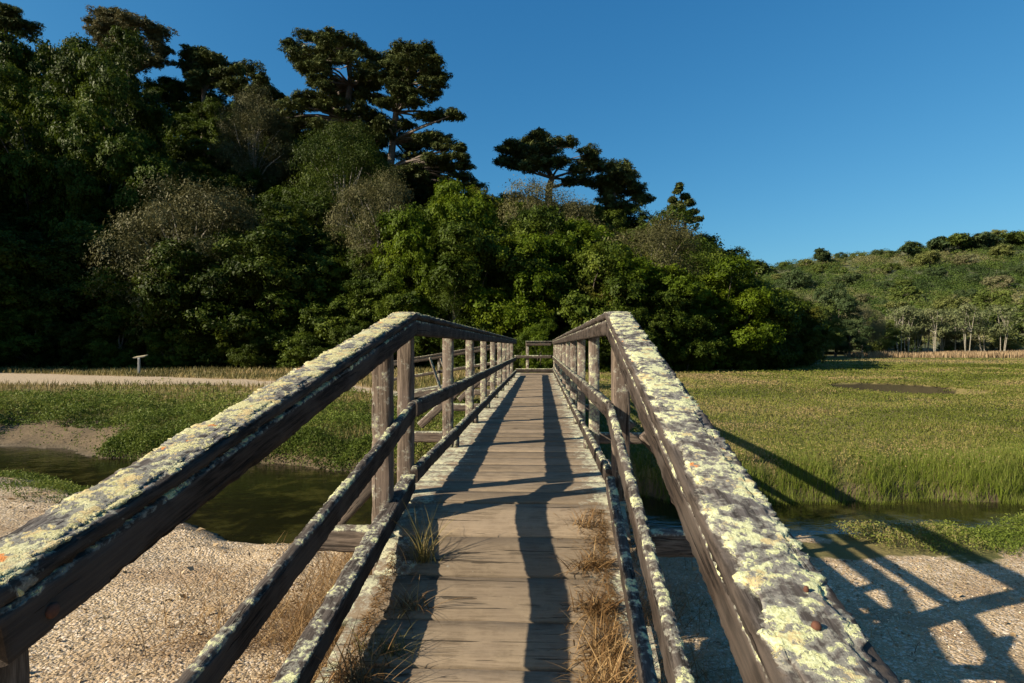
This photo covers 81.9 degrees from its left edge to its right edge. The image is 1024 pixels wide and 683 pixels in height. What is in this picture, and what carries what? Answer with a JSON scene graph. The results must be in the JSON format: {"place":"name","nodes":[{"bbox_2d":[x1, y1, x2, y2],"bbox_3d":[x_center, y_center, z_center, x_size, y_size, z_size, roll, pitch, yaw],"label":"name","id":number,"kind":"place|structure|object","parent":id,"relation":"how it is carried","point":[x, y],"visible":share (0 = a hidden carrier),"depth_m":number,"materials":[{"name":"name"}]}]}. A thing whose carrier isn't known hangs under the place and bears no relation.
{"place":"outdoors","nodes":[
{"label":"outdoors","id":0,"kind":"place"},
{"bbox_2d":[4,132,820,369],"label":"hillside","id":1,"kind":"structure","parent":0,"point":[416,365],"depth_m":47.02,"materials":[{"name":"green plant"}]},
{"bbox_2d":[0,1,45,43],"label":"pine tree","id":2,"kind":"object","parent":1,"relation":"on","point":[11,19],"visible":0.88,"depth_m":91.04,"materials":[{"name":"green plant"}]},
{"bbox_2d":[0,59,81,223],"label":"broadleaf tree","id":3,"kind":"object","parent":1,"relation":"on","point":[17,167],"visible":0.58,"depth_m":55.47,"materials":[{"name":"green plant"}]},
{"bbox_2d":[0,28,109,193],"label":"broadleaf tree","id":4,"kind":"object","parent":1,"relation":"on","point":[20,55],"visible":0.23,"depth_m":67.28,"materials":[{"name":"green plant"}]},
{"bbox_2d":[14,230,142,342],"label":"broadleaf tree","id":5,"kind":"object","parent":1,"relation":"on","point":[52,298],"visible":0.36,"depth_m":45.80,"materials":[{"name":"green plant"}]},
{"bbox_2d":[28,65,155,231],"bbox_3d":[-41.350,-17.074,58.245,10.416,21.332,10.921,0,0,16],"label":"broadleaf tree","id":6,"kind":"object","parent":1,"relation":"on","point":[95,116],"visible":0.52,"depth_m":55.95,"materials":[{"name":"green plant"}]},
{"bbox_2d":[44,214,151,332],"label":"broadleaf tree","id":7,"kind":"object","parent":1,"relation":"on","point":[82,229],"visible":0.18,"depth_m":48.91,"materials":[{"name":"green plant"}]},
{"bbox_2d":[71,205,148,252],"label":"broadleaf tree","id":8,"kind":"object","parent":1,"relation":"on","point":[98,216],"visible":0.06,"depth_m":53.52,"materials":[{"name":"green plant"}]},
{"bbox_2d":[46,25,179,192],"bbox_3d":[-43.879,-23.721,64.906,11.422,21.728,12.248,0,-1,37],"label":"broadleaf tree","id":9,"kind":"object","parent":1,"relation":"on","point":[150,106],"visible":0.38,"depth_m":63.94,"materials":[{"name":"green plant"}]},
{"bbox_2d":[47,128,181,255],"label":"broadleaf tree","id":10,"kind":"object","parent":1,"relation":"on","point":[118,158],"visible":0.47,"depth_m":53.70,"materials":[{"name":"green plant"}]},
{"bbox_2d":[80,4,179,95],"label":"pine tree","id":11,"kind":"object","parent":1,"relation":"on","point":[103,22],"visible":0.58,"depth_m":87.46,"materials":[{"name":"green plant"}]},
{"bbox_2d":[129,74,186,128],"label":"broadleaf tree","id":12,"kind":"object","parent":1,"relation":"on","point":[148,84],"visible":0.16,"depth_m":90.43,"materials":[{"name":"green plant"}]},
{"bbox_2d":[78,257,242,367],"bbox_3d":[-26.932,-1.947,46.087,9.252,9.802,10.764,0,-1,34],"label":"broadleaf tree","id":13,"kind":"object","parent":1,"relation":"on","point":[148,304],"visible":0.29,"depth_m":43.30,"materials":[{"name":"green plant"}]},
{"bbox_2d":[74,172,272,336],"bbox_3d":[-25.410,-5.683,47.182,15.073,15.945,12.769,0,0,-25],"label":"shrubby tree","id":14,"kind":"object","parent":1,"relation":"on","point":[162,220],"visible":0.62,"depth_m":44.97,"materials":[{"name":"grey plant"}]},
{"bbox_2d":[156,76,213,138],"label":"broadleaf tree","id":15,"kind":"object","parent":1,"relation":"on","point":[176,89],"visible":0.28,"depth_m":90.93,"materials":[{"name":"green plant"}]},
{"bbox_2d":[169,43,228,136],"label":"pine tree","id":16,"kind":"object","parent":1,"relation":"on","point":[200,64],"visible":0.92,"depth_m":89.64,"materials":[{"name":"green plant"}]},
{"bbox_2d":[169,89,231,136],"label":"broadleaf tree","id":17,"kind":"object","parent":1,"relation":"on","point":[184,107],"visible":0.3,"depth_m":90.56,"materials":[{"name":"green plant"}]},
{"bbox_2d":[124,237,279,367],"bbox_3d":[-23.678,-2.627,45.786,11.665,11.282,10.027,0,0,-19],"label":"broadleaf tree","id":18,"kind":"object","parent":1,"relation":"on","point":[176,295],"visible":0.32,"depth_m":42.78,"materials":[{"name":"green plant"}]},
{"bbox_2d":[162,112,256,178],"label":"broadleaf tree","id":19,"kind":"object","parent":1,"relation":"on","point":[192,128],"visible":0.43,"depth_m":80.17,"materials":[{"name":"green plant"}]},
{"bbox_2d":[177,172,245,230],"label":"broadleaf tree","id":20,"kind":"object","parent":1,"relation":"on","point":[227,182],"visible":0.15,"depth_m":65.01,"materials":[{"name":"green plant"}]},
{"bbox_2d":[152,226,297,331],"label":"broadleaf tree","id":21,"kind":"object","parent":1,"relation":"on","point":[231,234],"visible":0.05,"depth_m":45.94,"materials":[{"name":"green plant"}]},
{"bbox_2d":[211,58,288,144],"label":"pine tree","id":22,"kind":"object","parent":1,"relation":"on","point":[235,72],"visible":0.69,"depth_m":85.94,"materials":[{"name":"green plant"}]},
{"bbox_2d":[203,80,300,199],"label":"shrubby tree","id":23,"kind":"object","parent":1,"relation":"on","point":[251,115],"visible":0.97,"depth_m":69.58,"materials":[{"name":"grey plant"}]},
{"bbox_2d":[215,153,295,218],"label":"broadleaf tree","id":24,"kind":"object","parent":1,"relation":"on","point":[257,174],"visible":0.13,"depth_m":69.81,"materials":[{"name":"green plant"}]},
{"bbox_2d":[171,223,342,351],"bbox_3d":[-19.363,-2.875,46.007,11.521,11.769,12.305,0,0,16],"label":"broadleaf tree","id":25,"kind":"object","parent":1,"relation":"on","point":[257,264],"visible":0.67,"depth_m":42.93,"materials":[{"name":"green plant"}]},
{"bbox_2d":[214,197,349,313],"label":"broadleaf tree","id":26,"kind":"object","parent":1,"relation":"on","point":[289,221],"visible":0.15,"depth_m":51.53,"materials":[{"name":"green plant"}]},
{"bbox_2d":[255,274,371,366],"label":"broadleaf tree","id":27,"kind":"object","parent":1,"relation":"on","point":[337,309],"visible":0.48,"depth_m":42.97,"materials":[{"name":"green plant"}]},
{"bbox_2d":[278,195,360,286],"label":"broadleaf tree","id":28,"kind":"object","parent":1,"relation":"on","point":[316,212],"visible":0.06,"depth_m":56.10,"materials":[{"name":"green plant"}]},
{"bbox_2d":[278,252,362,333],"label":"broadleaf tree","id":29,"kind":"object","parent":1,"relation":"on","point":[327,264],"visible":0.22,"depth_m":45.79,"materials":[{"name":"green plant"}]},
{"bbox_2d":[261,25,405,200],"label":"pine tree","id":30,"kind":"object","parent":1,"relation":"on","point":[328,53],"visible":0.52,"depth_m":72.37,"materials":[{"name":"green plant"}]},
{"bbox_2d":[276,115,409,237],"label":"shrubby tree","id":31,"kind":"object","parent":1,"relation":"on","point":[353,151],"visible":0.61,"depth_m":60.14,"materials":[{"name":"green plant"}]},
{"bbox_2d":[338,245,390,310],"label":"broadleaf tree","id":32,"kind":"object","parent":1,"relation":"on","point":[351,265],"visible":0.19,"depth_m":46.00,"materials":[{"name":"green plant"}]},
{"bbox_2d":[316,222,412,260],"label":"broadleaf tree","id":33,"kind":"object","parent":1,"relation":"on","point":[341,245],"visible":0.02,"depth_m":53.98,"materials":[{"name":"green plant"}]},
{"bbox_2d":[323,158,418,279],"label":"shrubby tree","id":34,"kind":"object","parent":1,"relation":"on","point":[387,191],"visible":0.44,"depth_m":47.89,"materials":[{"name":"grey plant"}]},
{"bbox_2d":[341,275,463,359],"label":"broadleaf tree","id":35,"kind":"object","parent":1,"relation":"on","point":[359,289],"visible":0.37,"depth_m":42.61,"materials":[{"name":"green plant"}]},
{"bbox_2d":[371,244,441,351],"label":"broadleaf tree","id":36,"kind":"object","parent":1,"relation":"on","point":[423,261],"visible":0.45,"depth_m":42.51,"materials":[{"name":"green plant"}]},
{"bbox_2d":[354,227,495,321],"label":"broadleaf tree","id":37,"kind":"object","parent":1,"relation":"on","point":[376,272],"visible":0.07,"depth_m":44.67,"materials":[{"name":"green plant"}]},
{"bbox_2d":[368,37,489,203],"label":"pine tree","id":38,"kind":"object","parent":1,"relation":"on","point":[401,63],"visible":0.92,"depth_m":70.54,"materials":[{"name":"green plant"}]},
{"bbox_2d":[369,191,489,353],"bbox_3d":[-6.147,-5.218,46.397,9.411,14.353,9.728,0,-1,-42],"label":"broadleaf tree","id":39,"kind":"object","parent":1,"relation":"on","point":[395,223],"visible":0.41,"depth_m":45.07,"materials":[{"name":"green plant"}]},
{"bbox_2d":[420,270,496,355],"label":"shrubby tree","id":40,"kind":"object","parent":1,"relation":"on","point":[454,298],"visible":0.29,"depth_m":41.86,"materials":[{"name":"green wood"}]},
{"bbox_2d":[399,218,541,358],"bbox_3d":[-3.149,-3.119,44.761,11.636,12.076,10.851,0,0,-7],"label":"broadleaf tree","id":41,"kind":"object","parent":1,"relation":"on","point":[466,239],"visible":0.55,"depth_m":41.56,"materials":[{"name":"green plant"}]},
{"bbox_2d":[432,176,511,263],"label":"broadleaf tree","id":42,"kind":"object","parent":1,"relation":"on","point":[476,205],"visible":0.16,"depth_m":50.39,"materials":[{"name":"green plant"}]},
{"bbox_2d":[455,230,569,335],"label":"broadleaf tree","id":43,"kind":"object","parent":1,"relation":"on","point":[523,288],"visible":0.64,"depth_m":41.57,"materials":[{"name":"green plant"}]},
{"bbox_2d":[485,203,575,333],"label":"broadleaf tree","id":44,"kind":"object","parent":1,"relation":"on","point":[546,215],"visible":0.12,"depth_m":46.80,"materials":[{"name":"green plant"}]},
{"bbox_2d":[492,127,607,199],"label":"pine tree","id":45,"kind":"object","parent":1,"relation":"on","point":[537,150],"visible":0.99,"depth_m":79.57,"materials":[{"name":"green plant"}]},
{"bbox_2d":[495,172,610,240],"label":"shrubby tree","id":46,"kind":"object","parent":1,"relation":"on","point":[576,209],"visible":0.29,"depth_m":58.10,"materials":[{"name":"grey plant"}]},
{"bbox_2d":[530,238,652,344],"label":"broadleaf tree","id":47,"kind":"object","parent":1,"relation":"on","point":[595,256],"visible":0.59,"depth_m":41.67,"materials":[{"name":"green plant"}]},
{"bbox_2d":[544,216,643,330],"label":"broadleaf tree","id":48,"kind":"object","parent":1,"relation":"on","point":[569,239],"visible":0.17,"depth_m":46.80,"materials":[{"name":"green plant"}]},
{"bbox_2d":[577,204,632,236],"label":"broadleaf tree","id":49,"kind":"object","parent":1,"relation":"on","point":[619,221],"visible":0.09,"depth_m":77.30,"materials":[{"name":"green plant"}]},
{"bbox_2d":[561,278,661,344],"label":"broadleaf tree","id":50,"kind":"object","parent":1,"relation":"on","point":[584,289],"visible":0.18,"depth_m":43.04,"materials":[{"name":"green plant"}]},
{"bbox_2d":[589,157,656,214],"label":"pine tree","id":51,"kind":"object","parent":1,"relation":"on","point":[619,180],"visible":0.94,"depth_m":82.44,"materials":[{"name":"green plant"}]},
{"bbox_2d":[595,204,708,305],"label":"shrubby tree","id":52,"kind":"object","parent":1,"relation":"on","point":[656,235],"visible":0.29,"depth_m":46.93,"materials":[{"name":"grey plant"}]},
{"bbox_2d":[605,254,716,347],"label":"broadleaf tree","id":53,"kind":"object","parent":1,"relation":"on","point":[647,270],"visible":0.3,"depth_m":42.17,"materials":[{"name":"green plant"}]},
{"bbox_2d":[622,278,700,370],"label":"broadleaf tree","id":54,"kind":"object","parent":1,"relation":"on","point":[660,301],"visible":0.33,"depth_m":41.48,"materials":[{"name":"green plant"}]},
{"bbox_2d":[632,205,723,285],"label":"broadleaf tree","id":55,"kind":"object","parent":1,"relation":"on","point":[703,239],"visible":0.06,"depth_m":54.96,"materials":[{"name":"green plant"}]},
{"bbox_2d":[665,182,704,225],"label":"conifer tree","id":56,"kind":"object","parent":1,"relation":"on","point":[684,196],"visible":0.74,"depth_m":76.22,"materials":[{"name":"green plant"}]},
{"bbox_2d":[666,294,730,371],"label":"broadleaf tree","id":57,"kind":"object","parent":1,"relation":"on","point":[690,326],"visible":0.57,"depth_m":41.77,"materials":[{"name":"green plant"}]},
{"bbox_2d":[645,237,772,323],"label":"shrubby tree","id":58,"kind":"object","parent":1,"relation":"on","point":[706,258],"visible":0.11,"depth_m":46.99,"materials":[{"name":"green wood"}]},
{"bbox_2d":[686,274,750,370],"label":"broadleaf tree","id":59,"kind":"object","parent":1,"relation":"on","point":[729,306],"visible":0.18,"depth_m":44.26,"materials":[{"name":"green plant"}]},
{"bbox_2d":[681,254,786,370],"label":"broadleaf tree","id":60,"kind":"object","parent":1,"relation":"on","point":[756,330],"visible":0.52,"depth_m":43.19,"materials":[{"name":"green plant"}]},
{"bbox_2d":[718,277,804,369],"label":"broadleaf tree","id":61,"kind":"object","parent":1,"relation":"on","point":[784,309],"visible":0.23,"depth_m":45.02,"materials":[{"name":"green plant"}]},
{"bbox_2d":[761,295,833,360],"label":"broadleaf tree","id":62,"kind":"object","parent":1,"relation":"on","point":[823,330],"visible":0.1,"depth_m":49.55,"materials":[{"name":"green plant"}]},
{"bbox_2d":[785,303,830,366],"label":"broadleaf tree","id":63,"kind":"object","parent":1,"relation":"on","point":[814,356],"visible":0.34,"depth_m":49.16,"materials":[{"name":"green plant"}]},
{"bbox_2d":[0,352,1023,682],"bbox_3d":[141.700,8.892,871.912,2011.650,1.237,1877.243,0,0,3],"label":"ground","id":64,"kind":"structure","parent":0,"point":[830,548],"depth_m":5.24,"materials":[{"name":"beige sand"}]},
{"bbox_2d":[0,467,89,503],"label":"creekside plants","id":65,"kind":"object","parent":64,"relation":"on","point":[49,482],"visible":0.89,"depth_m":9.28,"materials":[{"name":"green plant"}]},
{"bbox_2d":[76,299,149,368],"bbox_3d":[-29.306,-0.103,43.869,5.149,6.284,5.399,0,-1,-38],"label":"bush","id":66,"kind":"object","parent":64,"relation":"on","point":[119,357],"visible":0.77,"depth_m":42.80,"materials":[{"name":"green plant"}]},
{"bbox_2d":[138,327,203,368],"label":"bush","id":67,"kind":"object","parent":64,"relation":"on","point":[153,338],"visible":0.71,"depth_m":42.82,"materials":[{"name":"green plant"}]},
{"bbox_2d":[0,364,479,408],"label":"verge grass","id":68,"kind":"structure","parent":64,"relation":"on","point":[166,371],"depth_m":32.81,"materials":[{"name":"green plant"}]},
{"bbox_2d":[225,327,278,367],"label":"bush","id":69,"kind":"object","parent":64,"relation":"on","point":[237,356],"visible":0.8,"depth_m":42.57,"materials":[{"name":"green plant"}]},
{"bbox_2d":[250,314,303,367],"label":"bush","id":70,"kind":"object","parent":64,"relation":"on","point":[272,332],"visible":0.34,"depth_m":43.52,"materials":[{"name":"green plant"}]},
{"bbox_2d":[0,378,600,472],"bbox_3d":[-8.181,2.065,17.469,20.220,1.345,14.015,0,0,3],"label":"pickleweed bank","id":71,"kind":"structure","parent":64,"relation":"on","point":[9,398],"depth_m":14.72,"materials":[{"name":"green plant"}]},
{"bbox_2d":[272,322,335,368],"bbox_3d":[-14.630,0.608,43.523,4.839,4.689,5.169,0,-1,40],"label":"bush","id":72,"kind":"object","parent":64,"relation":"on","point":[303,339],"visible":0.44,"depth_m":42.45,"materials":[{"name":"green plant"}]},
{"bbox_2d":[295,322,361,360],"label":"bush","id":73,"kind":"object","parent":64,"relation":"on","point":[317,350],"visible":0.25,"depth_m":41.45,"materials":[{"name":"green plant"}]},
{"bbox_2d":[0,311,900,682],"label":"footbridge","id":74,"kind":"object","parent":64,"relation":"on","point":[510,465],"visible":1,"depth_m":2.33,"materials":[{"name":"brown wood"}]},
{"bbox_2d":[256,613,416,682],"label":"grass tuft","id":75,"kind":"object","parent":74,"relation":"on","point":[352,675],"visible":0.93,"depth_m":2.23,"materials":[{"name":"plant"}]},
{"bbox_2d":[337,611,435,664],"bbox_3d":[-0.483,1.189,2.370,0.450,0.164,0.290,0,0,3],"label":"grass tuft","id":76,"kind":"object","parent":74,"relation":"on","point":[391,647],"visible":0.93,"depth_m":2.37,"materials":[{"name":"plant"}]},
{"bbox_2d":[362,572,475,632],"bbox_3d":[-0.419,1.138,2.639,0.500,0.198,0.377,0,0,-14],"label":"grass tuft","id":77,"kind":"object","parent":74,"relation":"on","point":[407,605],"visible":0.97,"depth_m":2.64,"materials":[{"name":"plant"}]},
{"bbox_2d":[386,496,459,563],"bbox_3d":[-0.420,0.939,2.939,0.387,0.320,0.454,0,0,3],"label":"grass tuft","id":78,"kind":"object","parent":74,"relation":"on","point":[422,555],"visible":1,"depth_m":2.94,"materials":[{"name":"plant"}]},
{"bbox_2d":[327,505,636,682],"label":"straw litter","id":79,"kind":"object","parent":74,"relation":"on","point":[588,534],"visible":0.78,"depth_m":2.70,"materials":[{"name":"brown plant"}]},
{"bbox_2d":[550,538,638,578],"bbox_3d":[0.392,1.055,2.889,0.468,0.163,0.338,0,0,3],"label":"grass tuft","id":80,"kind":"object","parent":79,"relation":"on","point":[589,564],"visible":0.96,"depth_m":2.87,"materials":[{"name":"plant"}]},
{"bbox_2d":[550,594,654,682],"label":"grass tuft","id":81,"kind":"object","parent":74,"relation":"on","point":[614,656],"visible":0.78,"depth_m":2.37,"materials":[{"name":"plant"}]},
{"bbox_2d":[559,569,652,632],"bbox_3d":[0.384,1.146,2.607,0.461,0.227,0.385,0,0,3],"label":"grass tuft","id":82,"kind":"object","parent":74,"relation":"on","point":[591,607],"visible":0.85,"depth_m":2.60,"materials":[{"name":"plant"}]},
{"bbox_2d":[548,619,696,682],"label":"grass tuft","id":83,"kind":"object","parent":74,"relation":"on","point":[614,675],"visible":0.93,"depth_m":2.19,"materials":[{"name":"plant"}]},
{"bbox_2d":[516,318,556,372],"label":"broadleaf tree","id":84,"kind":"object","parent":64,"relation":"on","point":[537,332],"visible":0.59,"depth_m":24.64,"materials":[{"name":"green plant"}]},
{"bbox_2d":[599,306,671,365],"bbox_3d":[8.358,0.210,41.845,5.578,5.635,4.795,0,0,5],"label":"bush","id":85,"kind":"object","parent":64,"relation":"on","point":[652,337],"visible":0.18,"depth_m":40.47,"materials":[{"name":"green plant"}]},
{"bbox_2d":[714,323,759,370],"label":"bush","id":86,"kind":"object","parent":64,"relation":"on","point":[730,352],"visible":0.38,"depth_m":43.72,"materials":[{"name":"green plant"}]},
{"bbox_2d":[630,421,1023,506],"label":"cordgrass","id":87,"kind":"object","parent":64,"relation":"on","point":[963,474],"visible":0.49,"depth_m":9.55,"materials":[{"name":"green plant"}]},
{"bbox_2d":[812,302,848,354],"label":"tree","id":88,"kind":"object","parent":64,"relation":"on","point":[836,323],"visible":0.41,"depth_m":88.62,"materials":[{"name":"green plant"}]},
{"bbox_2d":[812,284,866,356],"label":"tree","id":89,"kind":"object","parent":64,"relation":"on","point":[844,302],"visible":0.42,"depth_m":100.96,"materials":[{"name":"green plant"}]},
{"bbox_2d":[828,318,874,356],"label":"tree","id":90,"kind":"object","parent":64,"relation":"on","point":[860,339],"visible":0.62,"depth_m":96.39,"materials":[{"name":"green plant"}]},
{"bbox_2d":[841,300,887,352],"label":"tree","id":91,"kind":"object","parent":64,"relation":"on","point":[877,329],"visible":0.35,"depth_m":107.32,"materials":[{"name":"green plant"}]},
{"bbox_2d":[798,380,1023,400],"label":"pond sedge","id":92,"kind":"object","parent":64,"relation":"on","point":[894,382],"visible":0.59,"depth_m":26.44,"materials":[{"name":"green plant"}]},
{"bbox_2d":[831,509,1023,557],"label":"waterside plants","id":93,"kind":"object","parent":64,"relation":"on","point":[946,529],"visible":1,"depth_m":6.55,"materials":[{"name":"green plant"}]},
{"bbox_2d":[844,349,1023,357],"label":"reed bed","id":94,"kind":"object","parent":64,"relation":"on","point":[958,354],"visible":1,"depth_m":96.00,"materials":[{"name":"beige plant"}]},
{"bbox_2d":[916,307,953,352],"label":"alder tree","id":95,"kind":"object","parent":64,"relation":"on","point":[936,315],"visible":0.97,"depth_m":116.45,"materials":[{"name":"green plant"}]},
{"bbox_2d":[946,303,991,350],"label":"alder tree","id":96,"kind":"object","parent":64,"relation":"on","point":[963,322],"visible":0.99,"depth_m":114.85,"materials":[{"name":"green plant"}]},
{"bbox_2d":[982,305,1023,350],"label":"alder tree","id":97,"kind":"object","parent":64,"relation":"on","point":[1004,328],"visible":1,"depth_m":113.10,"materials":[{"name":"green plant"}]},
{"bbox_2d":[0,444,1023,547],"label":"creek water","id":98,"kind":"structure","parent":0,"point":[260,503],"depth_m":8.93,"materials":[{"name":"green liquid"}]},
{"bbox_2d":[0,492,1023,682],"bbox_3d":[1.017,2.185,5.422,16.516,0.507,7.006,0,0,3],"label":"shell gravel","id":99,"kind":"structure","parent":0,"point":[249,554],"depth_m":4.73,"materials":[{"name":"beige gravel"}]},
{"bbox_2d":[0,0,1023,266],"label":"sky","id":100,"kind":"structure","parent":0,"point":[795,128],"materials":[{"name":"blue"}]},
{"bbox_2d":[29,529,1022,682],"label":"dead grass","id":101,"kind":"structure","parent":0,"point":[304,613],"depth_m":4.30,"materials":[{"name":"plant"}]},
{"bbox_2d":[414,357,1023,489],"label":"marsh grass","id":102,"kind":"structure","parent":0,"point":[879,361],"depth_m":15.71,"materials":[{"name":"green plant"}]},
{"bbox_2d":[759,240,1023,351],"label":"hill","id":103,"kind":"structure","parent":0,"point":[923,345],"depth_m":253.65,"materials":[{"name":"green plant"}]},
{"bbox_2d":[754,241,1023,350],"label":"wood","id":104,"kind":"object","parent":103,"relation":"on","point":[979,268],"visible":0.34,"depth_m":244.70,"materials":[{"name":"green plant"}]},
{"bbox_2d":[969,288,1015,308],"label":"tree","id":105,"kind":"object","parent":103,"relation":"on","point":[999,298],"visible":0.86,"depth_m":175.43,"materials":[{"name":"green plant"}]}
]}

